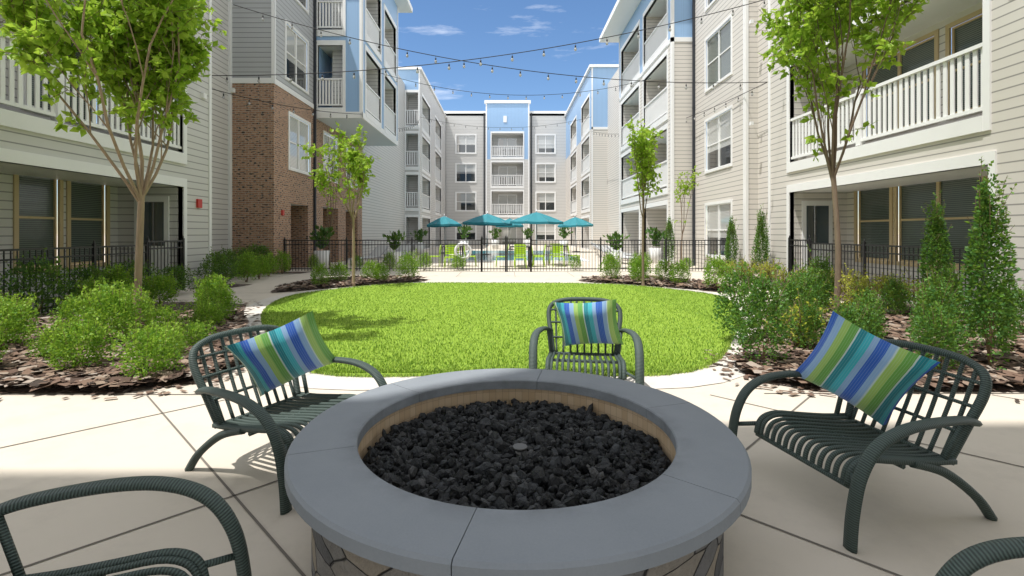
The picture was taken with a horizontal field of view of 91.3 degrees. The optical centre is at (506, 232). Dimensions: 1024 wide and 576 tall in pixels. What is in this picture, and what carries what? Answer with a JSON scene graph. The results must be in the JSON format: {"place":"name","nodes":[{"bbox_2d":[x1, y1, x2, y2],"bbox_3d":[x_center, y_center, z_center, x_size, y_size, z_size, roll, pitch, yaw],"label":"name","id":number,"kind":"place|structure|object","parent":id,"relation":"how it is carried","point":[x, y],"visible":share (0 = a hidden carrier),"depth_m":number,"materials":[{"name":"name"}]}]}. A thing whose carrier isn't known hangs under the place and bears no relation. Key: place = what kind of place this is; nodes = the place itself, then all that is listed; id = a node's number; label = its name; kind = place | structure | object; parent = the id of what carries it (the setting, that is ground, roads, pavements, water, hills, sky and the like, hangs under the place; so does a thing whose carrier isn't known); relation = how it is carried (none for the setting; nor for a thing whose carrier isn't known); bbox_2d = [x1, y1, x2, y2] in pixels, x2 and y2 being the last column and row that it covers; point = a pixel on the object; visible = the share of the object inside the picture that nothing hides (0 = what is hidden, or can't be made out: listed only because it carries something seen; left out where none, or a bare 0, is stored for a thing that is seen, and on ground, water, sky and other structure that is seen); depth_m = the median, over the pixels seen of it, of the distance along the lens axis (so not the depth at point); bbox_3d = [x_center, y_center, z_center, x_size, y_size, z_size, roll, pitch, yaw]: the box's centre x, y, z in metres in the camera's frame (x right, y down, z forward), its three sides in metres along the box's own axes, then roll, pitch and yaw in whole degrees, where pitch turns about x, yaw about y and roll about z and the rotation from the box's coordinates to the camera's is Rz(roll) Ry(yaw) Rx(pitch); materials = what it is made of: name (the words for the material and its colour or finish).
{"place":"outdoors","nodes":[
{"label":"outdoors","id":0,"kind":"place"},
{"bbox_2d":[260,282,734,376],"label":"lawn","id":1,"kind":"structure","parent":0,"point":[492,364],"depth_m":8.07,"materials":[{"name":"plant"}]},
{"bbox_2d":[0,234,1023,575],"bbox_3d":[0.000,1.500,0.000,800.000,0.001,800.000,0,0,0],"label":"ground","id":2,"kind":"structure","parent":0,"point":[916,522],"depth_m":3.00,"materials":[{"name":"concrete"}]},
{"bbox_2d":[0,236,184,314],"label":"patio fence","id":3,"kind":"object","parent":2,"relation":"on","point":[147,252],"depth_m":10.28,"materials":[{"name":"black metal"}]},
{"bbox_2d":[0,0,226,326],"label":"tree","id":4,"kind":"object","parent":2,"relation":"on","point":[159,39],"visible":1,"depth_m":7.01,"materials":[{"name":"green plant"}]},
{"bbox_2d":[0,476,251,575],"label":"chair","id":5,"kind":"object","parent":2,"relation":"on","point":[216,504],"visible":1,"depth_m":1.79,"materials":[{"name":"wicker"}]},
{"bbox_2d":[102,256,160,297],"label":"shrub","id":6,"kind":"object","parent":2,"relation":"on","point":[131,266],"visible":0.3,"depth_m":10.87,"materials":[{"name":"green plant"}]},
{"bbox_2d":[155,263,195,291],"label":"shrub","id":7,"kind":"object","parent":2,"relation":"on","point":[177,273],"visible":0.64,"depth_m":12.00,"materials":[{"name":"green plant"}]},
{"bbox_2d":[0,0,446,313],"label":"building","id":8,"kind":"structure","parent":2,"relation":"on","point":[233,172],"depth_m":18.30,"materials":[{"name":"grey"}]},
{"bbox_2d":[212,0,765,82],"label":"string lights","id":9,"kind":"object","parent":8,"relation":"attached to","point":[480,63],"visible":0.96,"depth_m":14.64,"materials":[{"name":"black"}]},
{"bbox_2d":[233,4,763,89],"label":"string lights","id":10,"kind":"object","parent":8,"relation":"attached to","point":[520,75],"visible":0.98,"depth_m":15.93,"materials":[{"name":"black"}]},
{"bbox_2d":[378,72,650,99],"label":"string lights","id":11,"kind":"object","parent":8,"relation":"attached to","point":[505,94],"visible":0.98,"depth_m":25.44,"materials":[{"name":"black"}]},
{"bbox_2d":[212,245,242,278],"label":"shrub","id":12,"kind":"object","parent":2,"relation":"on","point":[231,255],"visible":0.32,"depth_m":15.88,"materials":[{"name":"green plant"}]},
{"bbox_2d":[232,249,260,281],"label":"shrub","id":13,"kind":"object","parent":2,"relation":"on","point":[248,260],"visible":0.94,"depth_m":14.94,"materials":[{"name":"green plant"}]},
{"bbox_2d":[251,252,272,278],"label":"shrub","id":14,"kind":"object","parent":2,"relation":"on","point":[263,259],"visible":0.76,"depth_m":15.99,"materials":[{"name":"green plant"}]},
{"bbox_2d":[272,248,291,273],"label":"shrub","id":15,"kind":"object","parent":2,"relation":"on","point":[280,259],"visible":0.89,"depth_m":17.95,"materials":[{"name":"green plant"}]},
{"bbox_2d":[185,311,386,514],"bbox_3d":[-1.433,1.022,3.302,1.028,0.984,0.991,0,0,26],"label":"chair","id":16,"kind":"object","parent":2,"relation":"on","point":[273,357],"visible":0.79,"depth_m":3.31,"materials":[{"name":"metal"}]},
{"bbox_2d":[309,225,334,267],"bbox_3d":[-7.534,0.582,20.657,0.991,1.835,1.039,0,0,-42],"label":"planter","id":17,"kind":"object","parent":2,"relation":"on","point":[322,255],"visible":0.89,"depth_m":20.46,"materials":[{"name":"white"}]},
{"bbox_2d":[308,149,346,267],"bbox_3d":[-7.291,-1.007,20.667,1.041,5.120,1.416,0,0,18],"label":"tree","id":18,"kind":"object","parent":2,"relation":"on","point":[335,168],"visible":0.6,"depth_m":20.97,"materials":[{"name":"green plant"}]},
{"bbox_2d":[296,121,380,286],"bbox_3d":[-4.397,-0.769,13.701,2.177,4.639,1.778,0,0,-43],"label":"tree","id":19,"kind":"object","parent":2,"relation":"on","point":[356,161],"visible":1,"depth_m":13.79,"materials":[{"name":"green plant"}]},
{"bbox_2d":[348,246,388,262],"bbox_3d":[-6.588,1.075,24.022,0.756,0.859,2.012,0,0,29],"label":"lounger","id":20,"kind":"object","parent":2,"relation":"on","point":[378,251],"visible":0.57,"depth_m":24.48,"materials":[{"name":"grey fabric"}]},
{"bbox_2d":[382,230,405,267],"bbox_3d":[-4.831,0.675,21.546,0.948,1.649,1.132,0,0,-20],"label":"planter","id":21,"kind":"object","parent":2,"relation":"on","point":[397,254],"visible":0.82,"depth_m":21.38,"materials":[{"name":"white"}]},
{"bbox_2d":[427,214,461,253],"bbox_3d":[-4.436,0.076,36.029,2.412,2.850,2.412,-1,-1,0],"label":"umbrella","id":22,"kind":"object","parent":2,"relation":"on","point":[444,221],"visible":0.94,"depth_m":35.42,"materials":[{"name":"fabric"}]},
{"bbox_2d":[462,211,511,254],"bbox_3d":[-1.266,0.045,33.013,3.058,2.910,3.058,2,-1,-21],"label":"umbrella","id":23,"kind":"object","parent":2,"relation":"on","point":[487,219],"visible":0.88,"depth_m":32.22,"materials":[{"name":"fabric"}]},
{"bbox_2d":[244,282,754,389],"bbox_3d":[-0.050,1.494,9.992,10.810,0.002,10.492,0,0,0],"label":"lawn edging","id":24,"kind":"object","parent":2,"relation":"on","point":[705,376],"visible":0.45,"depth_m":5.16,"materials":[{"name":"concrete"}]},
{"bbox_2d":[444,100,565,244],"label":"building","id":25,"kind":"structure","parent":2,"relation":"on","point":[507,173],"depth_m":60.00,"materials":[{"name":"grey"}]},
{"bbox_2d":[283,236,728,271],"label":"pool fence","id":26,"kind":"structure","parent":2,"relation":"on","point":[346,244],"depth_m":19.09,"materials":[{"name":"black metal"}]},
{"bbox_2d":[0,272,1023,392],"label":"planting bed mulch","id":27,"kind":"object","parent":2,"relation":"on","point":[56,388],"visible":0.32,"depth_m":4.97,"materials":[{"name":"wood"}]},
{"bbox_2d":[0,290,40,332],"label":"shrub","id":28,"kind":"object","parent":27,"relation":"on","point":[8,299],"visible":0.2,"depth_m":7.12,"materials":[{"name":"green plant"}]},
{"bbox_2d":[0,293,42,345],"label":"shrub","id":29,"kind":"object","parent":27,"relation":"on","point":[7,309],"visible":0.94,"depth_m":6.23,"materials":[{"name":"green plant"}]},
{"bbox_2d":[0,248,79,315],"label":"shrub","id":30,"kind":"object","parent":27,"relation":"on","point":[32,281],"visible":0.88,"depth_m":8.55,"materials":[{"name":"green plant"}]},
{"bbox_2d":[24,319,81,357],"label":"shrub","id":31,"kind":"object","parent":27,"relation":"on","point":[43,339],"visible":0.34,"depth_m":5.65,"materials":[{"name":"green plant"}]},
{"bbox_2d":[47,293,94,326],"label":"shrub","id":32,"kind":"object","parent":27,"relation":"on","point":[68,308],"visible":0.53,"depth_m":7.34,"materials":[{"name":"green plant"}]},
{"bbox_2d":[39,313,123,371],"bbox_3d":[-4.546,1.165,5.273,0.666,0.636,0.652,0,0,8],"label":"shrub","id":33,"kind":"object","parent":27,"relation":"on","point":[83,335],"visible":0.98,"depth_m":5.22,"materials":[{"name":"green plant"}]},
{"bbox_2d":[57,260,116,306],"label":"shrub","id":34,"kind":"object","parent":27,"relation":"on","point":[87,272],"visible":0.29,"depth_m":9.61,"materials":[{"name":"green plant"}]},
{"bbox_2d":[72,274,112,309],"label":"shrub","id":35,"kind":"object","parent":27,"relation":"on","point":[89,284],"visible":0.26,"depth_m":8.95,"materials":[{"name":"green plant"}]},
{"bbox_2d":[71,277,134,329],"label":"shrub","id":36,"kind":"object","parent":27,"relation":"on","point":[102,288],"visible":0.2,"depth_m":7.09,"materials":[{"name":"green plant"}]},
{"bbox_2d":[74,279,149,343],"bbox_3d":[-5.077,1.042,6.470,0.777,0.882,0.778,0,0,9],"label":"shrub","id":37,"kind":"object","parent":27,"relation":"on","point":[119,303],"visible":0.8,"depth_m":6.42,"materials":[{"name":"green plant"}]},
{"bbox_2d":[91,261,134,297],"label":"shrub","id":38,"kind":"object","parent":27,"relation":"on","point":[119,272],"visible":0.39,"depth_m":10.09,"materials":[{"name":"green plant"}]},
{"bbox_2d":[0,300,261,398],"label":"mulch chips","id":39,"kind":"object","parent":27,"relation":"on","point":[19,367],"visible":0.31,"depth_m":5.21,"materials":[{"name":"wood"}]},
{"bbox_2d":[107,317,187,379],"bbox_3d":[-3.522,1.164,5.029,0.621,0.639,0.606,0,0,21],"label":"shrub","id":40,"kind":"object","parent":27,"relation":"on","point":[152,339],"visible":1,"depth_m":4.93,"materials":[{"name":"green plant"}]},
{"bbox_2d":[142,270,182,305],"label":"shrub","id":41,"kind":"object","parent":27,"relation":"on","point":[160,282],"visible":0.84,"depth_m":9.91,"materials":[{"name":"green plant"}]},
{"bbox_2d":[136,320,188,360],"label":"shrub","id":42,"kind":"object","parent":27,"relation":"on","point":[178,335],"visible":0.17,"depth_m":5.69,"materials":[{"name":"green plant"}]},
{"bbox_2d":[143,301,187,329],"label":"shrub","id":43,"kind":"object","parent":27,"relation":"on","point":[167,312],"visible":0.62,"depth_m":6.87,"materials":[{"name":"green plant"}]},
{"bbox_2d":[177,318,216,345],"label":"shrub","id":44,"kind":"object","parent":27,"relation":"on","point":[194,328],"visible":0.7,"depth_m":6.26,"materials":[{"name":"green plant"}]},
{"bbox_2d":[184,295,225,327],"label":"shrub","id":45,"kind":"object","parent":27,"relation":"on","point":[203,308],"visible":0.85,"depth_m":7.46,"materials":[{"name":"green plant"}]},
{"bbox_2d":[192,272,235,310],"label":"shrub","id":46,"kind":"object","parent":27,"relation":"on","point":[210,284],"visible":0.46,"depth_m":8.70,"materials":[{"name":"green plant"}]},
{"bbox_2d":[196,246,240,282],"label":"shrub","id":47,"kind":"object","parent":27,"relation":"on","point":[221,261],"visible":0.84,"depth_m":13.60,"materials":[{"name":"green plant"}]},
{"bbox_2d":[195,284,242,319],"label":"shrub","id":48,"kind":"object","parent":27,"relation":"on","point":[219,293],"visible":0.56,"depth_m":8.13,"materials":[{"name":"green plant"}]},
{"bbox_2d":[310,262,329,286],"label":"shrub","id":49,"kind":"object","parent":27,"relation":"on","point":[316,272],"visible":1,"depth_m":13.48,"materials":[{"name":"green plant"}]},
{"bbox_2d":[329,259,351,281],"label":"shrub","id":50,"kind":"object","parent":27,"relation":"on","point":[342,269],"visible":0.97,"depth_m":14.69,"materials":[{"name":"green plant"}]},
{"bbox_2d":[272,275,425,292],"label":"mulch chips","id":51,"kind":"object","parent":27,"relation":"on","point":[308,282],"visible":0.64,"depth_m":14.36,"materials":[{"name":"wood"}]},
{"bbox_2d":[371,262,390,281],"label":"shrub","id":52,"kind":"object","parent":27,"relation":"on","point":[376,272],"visible":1,"depth_m":14.77,"materials":[{"name":"green plant"}]},
{"bbox_2d":[393,249,420,277],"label":"shrub","id":53,"kind":"object","parent":27,"relation":"on","point":[407,257],"visible":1,"depth_m":15.68,"materials":[{"name":"green plant"}]},
{"bbox_2d":[597,249,621,278],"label":"shrub","id":54,"kind":"object","parent":27,"relation":"on","point":[610,257],"visible":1,"depth_m":15.28,"materials":[{"name":"green plant"}]},
{"bbox_2d":[628,256,651,283],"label":"shrub","id":55,"kind":"object","parent":27,"relation":"on","point":[635,268],"visible":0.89,"depth_m":14.33,"materials":[{"name":"green plant"}]},
{"bbox_2d":[578,275,731,291],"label":"mulch chips","id":56,"kind":"object","parent":27,"relation":"on","point":[627,278],"visible":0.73,"depth_m":14.55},
{"bbox_2d":[653,258,674,279],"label":"shrub","id":57,"kind":"object","parent":27,"relation":"on","point":[664,264],"visible":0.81,"depth_m":14.92,"materials":[{"name":"green plant"}]},
{"bbox_2d":[669,258,690,282],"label":"shrub","id":58,"kind":"object","parent":27,"relation":"on","point":[677,270],"visible":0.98,"depth_m":13.85,"materials":[{"name":"green plant"}]},
{"bbox_2d":[702,249,733,289],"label":"shrub","id":59,"kind":"object","parent":27,"relation":"on","point":[718,263],"visible":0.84,"depth_m":12.84,"materials":[{"name":"green plant"}]},
{"bbox_2d":[724,215,740,270],"bbox_3d":[8.038,0.400,17.918,0.508,2.162,0.550,0,0,-33],"label":"evergreen","id":60,"kind":"object","parent":27,"relation":"on","point":[730,239],"visible":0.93,"depth_m":17.84,"materials":[{"name":"green"}]},
{"bbox_2d":[711,249,766,341],"bbox_3d":[3.182,0.851,6.825,0.708,1.264,0.777,0,0,41],"label":"shrub","id":61,"kind":"object","parent":27,"relation":"on","point":[734,281],"visible":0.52,"depth_m":6.78,"materials":[{"name":"green plant"}]},
{"bbox_2d":[750,203,771,279],"bbox_3d":[8.033,0.286,15.700,0.581,2.408,0.538,0,0,-21],"label":"evergreen","id":62,"kind":"object","parent":27,"relation":"on","point":[761,231],"visible":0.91,"depth_m":15.65,"materials":[{"name":"green"}]},
{"bbox_2d":[724,258,798,365],"bbox_3d":[2.783,0.876,5.472,0.702,1.215,0.677,0,0,38],"label":"shrub","id":63,"kind":"object","parent":27,"relation":"on","point":[755,293],"visible":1,"depth_m":5.42,"materials":[{"name":"green plant"}]},
{"bbox_2d":[753,256,782,282],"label":"shrub","id":64,"kind":"object","parent":27,"relation":"on","point":[768,270],"visible":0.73,"depth_m":14.60,"materials":[{"name":"green"}]},
{"bbox_2d":[768,265,812,323],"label":"shrub","id":65,"kind":"object","parent":27,"relation":"on","point":[791,288],"visible":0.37,"depth_m":7.12,"materials":[{"name":"green plant"}]},
{"bbox_2d":[764,288,834,346],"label":"shrub","id":66,"kind":"object","parent":27,"relation":"on","point":[795,306],"visible":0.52,"depth_m":6.15,"materials":[{"name":"green"}]},
{"bbox_2d":[780,265,821,308],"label":"shrub","id":67,"kind":"object","parent":27,"relation":"on","point":[802,271],"visible":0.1,"depth_m":8.19,"materials":[{"name":"green plant"}]},
{"bbox_2d":[783,259,830,321],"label":"shrub","id":68,"kind":"object","parent":27,"relation":"on","point":[814,283],"visible":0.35,"depth_m":7.55,"materials":[{"name":"green plant"}]},
{"bbox_2d":[788,296,826,349],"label":"shrub","id":69,"kind":"object","parent":27,"relation":"on","point":[808,311],"visible":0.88,"depth_m":6.04,"materials":[{"name":"green plant"}]},
{"bbox_2d":[803,245,834,303],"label":"shrub","id":70,"kind":"object","parent":27,"relation":"on","point":[824,265],"visible":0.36,"depth_m":9.73,"materials":[{"name":"green plant"}]},
{"bbox_2d":[810,268,834,309],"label":"shrub","id":71,"kind":"object","parent":27,"relation":"on","point":[823,276],"visible":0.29,"depth_m":9.07,"materials":[{"name":"green plant"}]},
{"bbox_2d":[826,293,869,331],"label":"shrub","id":72,"kind":"object","parent":27,"relation":"on","point":[845,313],"visible":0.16,"depth_m":5.34,"materials":[{"name":"green plant"}]},
{"bbox_2d":[827,263,878,297],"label":"shrub","id":73,"kind":"object","parent":27,"relation":"on","point":[845,279],"visible":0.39,"depth_m":11.24,"materials":[{"name":"green"}]},
{"bbox_2d":[826,274,887,315],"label":"shrub","id":74,"kind":"object","parent":27,"relation":"on","point":[846,300],"visible":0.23,"depth_m":7.69,"materials":[{"name":"green"}]},
{"bbox_2d":[840,290,884,338],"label":"shrub","id":75,"kind":"object","parent":27,"relation":"on","point":[879,329],"visible":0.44,"depth_m":6.01,"materials":[{"name":"green plant"}]},
{"bbox_2d":[841,269,885,307],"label":"shrub","id":76,"kind":"object","parent":27,"relation":"on","point":[864,284],"visible":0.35,"depth_m":9.66,"materials":[{"name":"green"}]},
{"bbox_2d":[704,304,1023,401],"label":"mulch chips","id":77,"kind":"object","parent":27,"relation":"on","point":[898,325],"visible":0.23,"depth_m":5.54,"materials":[{"name":"wood"}]},
{"bbox_2d":[848,280,883,326],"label":"shrub","id":78,"kind":"object","parent":27,"relation":"on","point":[867,290],"visible":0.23,"depth_m":7.46,"materials":[{"name":"green plant"}]},
{"bbox_2d":[849,290,890,336],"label":"shrub","id":79,"kind":"object","parent":27,"relation":"on","point":[869,296],"visible":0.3,"depth_m":6.79,"materials":[{"name":"green plant"}]},
{"bbox_2d":[880,274,913,316],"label":"shrub","id":80,"kind":"object","parent":27,"relation":"on","point":[895,291],"visible":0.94,"depth_m":8.53,"materials":[{"name":"green plant"}]},
{"bbox_2d":[875,265,919,308],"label":"shrub","id":81,"kind":"object","parent":27,"relation":"on","point":[906,284],"visible":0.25,"depth_m":9.69,"materials":[{"name":"green"}]},
{"bbox_2d":[916,190,955,302],"bbox_3d":[7.934,0.348,9.209,0.616,2.283,0.570,0,0,-36],"label":"evergreen","id":82,"kind":"object","parent":27,"relation":"on","point":[935,228],"visible":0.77,"depth_m":9.16,"materials":[{"name":"green"}]},
{"bbox_2d":[913,265,959,328],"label":"shrub","id":83,"kind":"object","parent":27,"relation":"on","point":[935,283],"visible":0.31,"depth_m":7.21,"materials":[{"name":"green plant"}]},
{"bbox_2d":[903,275,977,350],"bbox_3d":[5.050,0.980,5.879,0.634,1.006,0.658,0,0,-9],"label":"shrub","id":84,"kind":"object","parent":27,"relation":"on","point":[931,296],"visible":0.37,"depth_m":5.86,"materials":[{"name":"green plant"}]},
{"bbox_2d":[910,299,973,370],"bbox_3d":[4.436,1.088,5.172,0.530,0.788,0.518,0,0,-16],"label":"shrub","id":85,"kind":"object","parent":27,"relation":"on","point":[937,323],"visible":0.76,"depth_m":5.11,"materials":[{"name":"green plant"}]},
{"bbox_2d":[922,265,970,315],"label":"shrub","id":86,"kind":"object","parent":27,"relation":"on","point":[948,274],"visible":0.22,"depth_m":8.40,"materials":[{"name":"green plant"}]},
{"bbox_2d":[954,156,1021,369],"bbox_3d":[5.072,0.338,5.285,0.525,2.302,0.568,0,0,40],"label":"evergreen","id":87,"kind":"object","parent":27,"relation":"on","point":[992,227],"visible":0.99,"depth_m":5.25,"materials":[{"name":"green"}]},
{"bbox_2d":[966,277,1021,351],"bbox_3d":[5.928,1.010,6.121,0.547,0.945,0.568,0,0,30],"label":"shrub","id":88,"kind":"object","parent":27,"relation":"on","point":[994,336],"visible":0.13,"depth_m":6.05,"materials":[{"name":"green plant"}]},
{"bbox_2d":[1010,284,1023,332],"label":"shrub","id":89,"kind":"object","parent":27,"relation":"on","point":[1021,295],"visible":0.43,"depth_m":7.05,"materials":[{"name":"green plant"}]},
{"bbox_2d":[0,272,1023,575],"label":"patio joints","id":90,"kind":"object","parent":2,"relation":"on","point":[278,546],"visible":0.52,"depth_m":2.93,"materials":[{"name":"grey"}]},
{"bbox_2d":[284,368,751,575],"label":"fire pit","id":91,"kind":"object","parent":2,"relation":"on","point":[512,472],"visible":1,"depth_m":2.18,"materials":[{"name":"concrete"}]},
{"bbox_2d":[510,209,562,254],"bbox_3d":[1.920,0.015,31.978,3.335,2.970,3.335,0,1,-42],"label":"umbrella","id":92,"kind":"object","parent":2,"relation":"on","point":[536,217],"visible":0.88,"depth_m":30.99,"materials":[{"name":"fabric"}]},
{"bbox_2d":[558,215,592,251],"bbox_3d":[5.259,0.076,37.981,2.504,2.850,2.504,-1,1,26],"label":"umbrella","id":93,"kind":"object","parent":2,"relation":"on","point":[575,221],"visible":0.97,"depth_m":37.26,"materials":[{"name":"teal fabric"}]},
{"bbox_2d":[529,297,643,384],"bbox_3d":[0.741,1.070,4.724,0.991,0.887,1.028,0,0,8],"label":"chair","id":94,"kind":"object","parent":2,"relation":"on","point":[593,321],"visible":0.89,"depth_m":4.80,"materials":[{"name":"metal"}]},
{"bbox_2d":[603,230,630,267],"bbox_3d":[4.593,0.676,20.922,0.926,1.649,1.097,0,0,-42],"label":"planter","id":95,"kind":"object","parent":2,"relation":"on","point":[616,235],"visible":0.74,"depth_m":20.86,"materials":[{"name":"white"}]},
{"bbox_2d":[624,115,663,285],"bbox_3d":[3.870,-0.825,13.937,1.028,4.751,1.963,0,0,19],"label":"tree","id":96,"kind":"object","parent":2,"relation":"on","point":[642,153],"visible":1,"depth_m":13.67,"materials":[{"name":"green plant"}]},
{"bbox_2d":[645,227,664,262],"bbox_3d":[7.297,0.599,24.535,1.101,1.802,1.233,0,0,0],"label":"planter","id":97,"kind":"object","parent":2,"relation":"on","point":[655,254],"visible":0.85,"depth_m":24.33,"materials":[{"name":"white"}]},
{"bbox_2d":[663,217,676,263],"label":"evergreen","id":98,"kind":"object","parent":2,"relation":"on","point":[668,233],"visible":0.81,"depth_m":21.43,"materials":[{"name":"green"}]},
{"bbox_2d":[674,165,700,259],"bbox_3d":[7.439,-0.597,20.582,1.191,4.298,1.311,0,0,30],"label":"young tree","id":99,"kind":"object","parent":2,"relation":"on","point":[685,187],"visible":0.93,"depth_m":20.43,"materials":[{"name":"green plant"}]},
{"bbox_2d":[564,0,1023,320],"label":"building","id":100,"kind":"structure","parent":2,"relation":"on","point":[946,122],"depth_m":15.24,"materials":[{"name":"grey"}]},
{"bbox_2d":[754,0,928,314],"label":"tree","id":101,"kind":"object","parent":2,"relation":"on","point":[823,22],"visible":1,"depth_m":8.12,"materials":[{"name":"green plant"}]},
{"bbox_2d":[728,311,997,553],"bbox_3d":[2.024,0.996,2.901,1.028,1.034,0.991,0,0,-12],"label":"chair","id":102,"kind":"object","parent":2,"relation":"on","point":[856,368],"visible":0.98,"depth_m":2.87,"materials":[{"name":"metal"}]},
{"bbox_2d":[788,235,985,309],"bbox_3d":[8.440,0.792,11.886,0.056,1.415,6.128,0,0,0],"label":"patio fence","id":103,"kind":"object","parent":2,"relation":"on","point":[863,245],"depth_m":11.77,"materials":[{"name":"black metal"}]},
{"bbox_2d":[935,537,1023,575],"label":"chair","id":104,"kind":"object","parent":2,"relation":"on","point":[970,560],"visible":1,"depth_m":1.54,"materials":[{"name":"wicker"}]},
{"bbox_2d":[443,251,589,261],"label":"pool","id":105,"kind":"structure","parent":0,"point":[492,256],"depth_m":27.96,"materials":[{"name":"teal liquid"}]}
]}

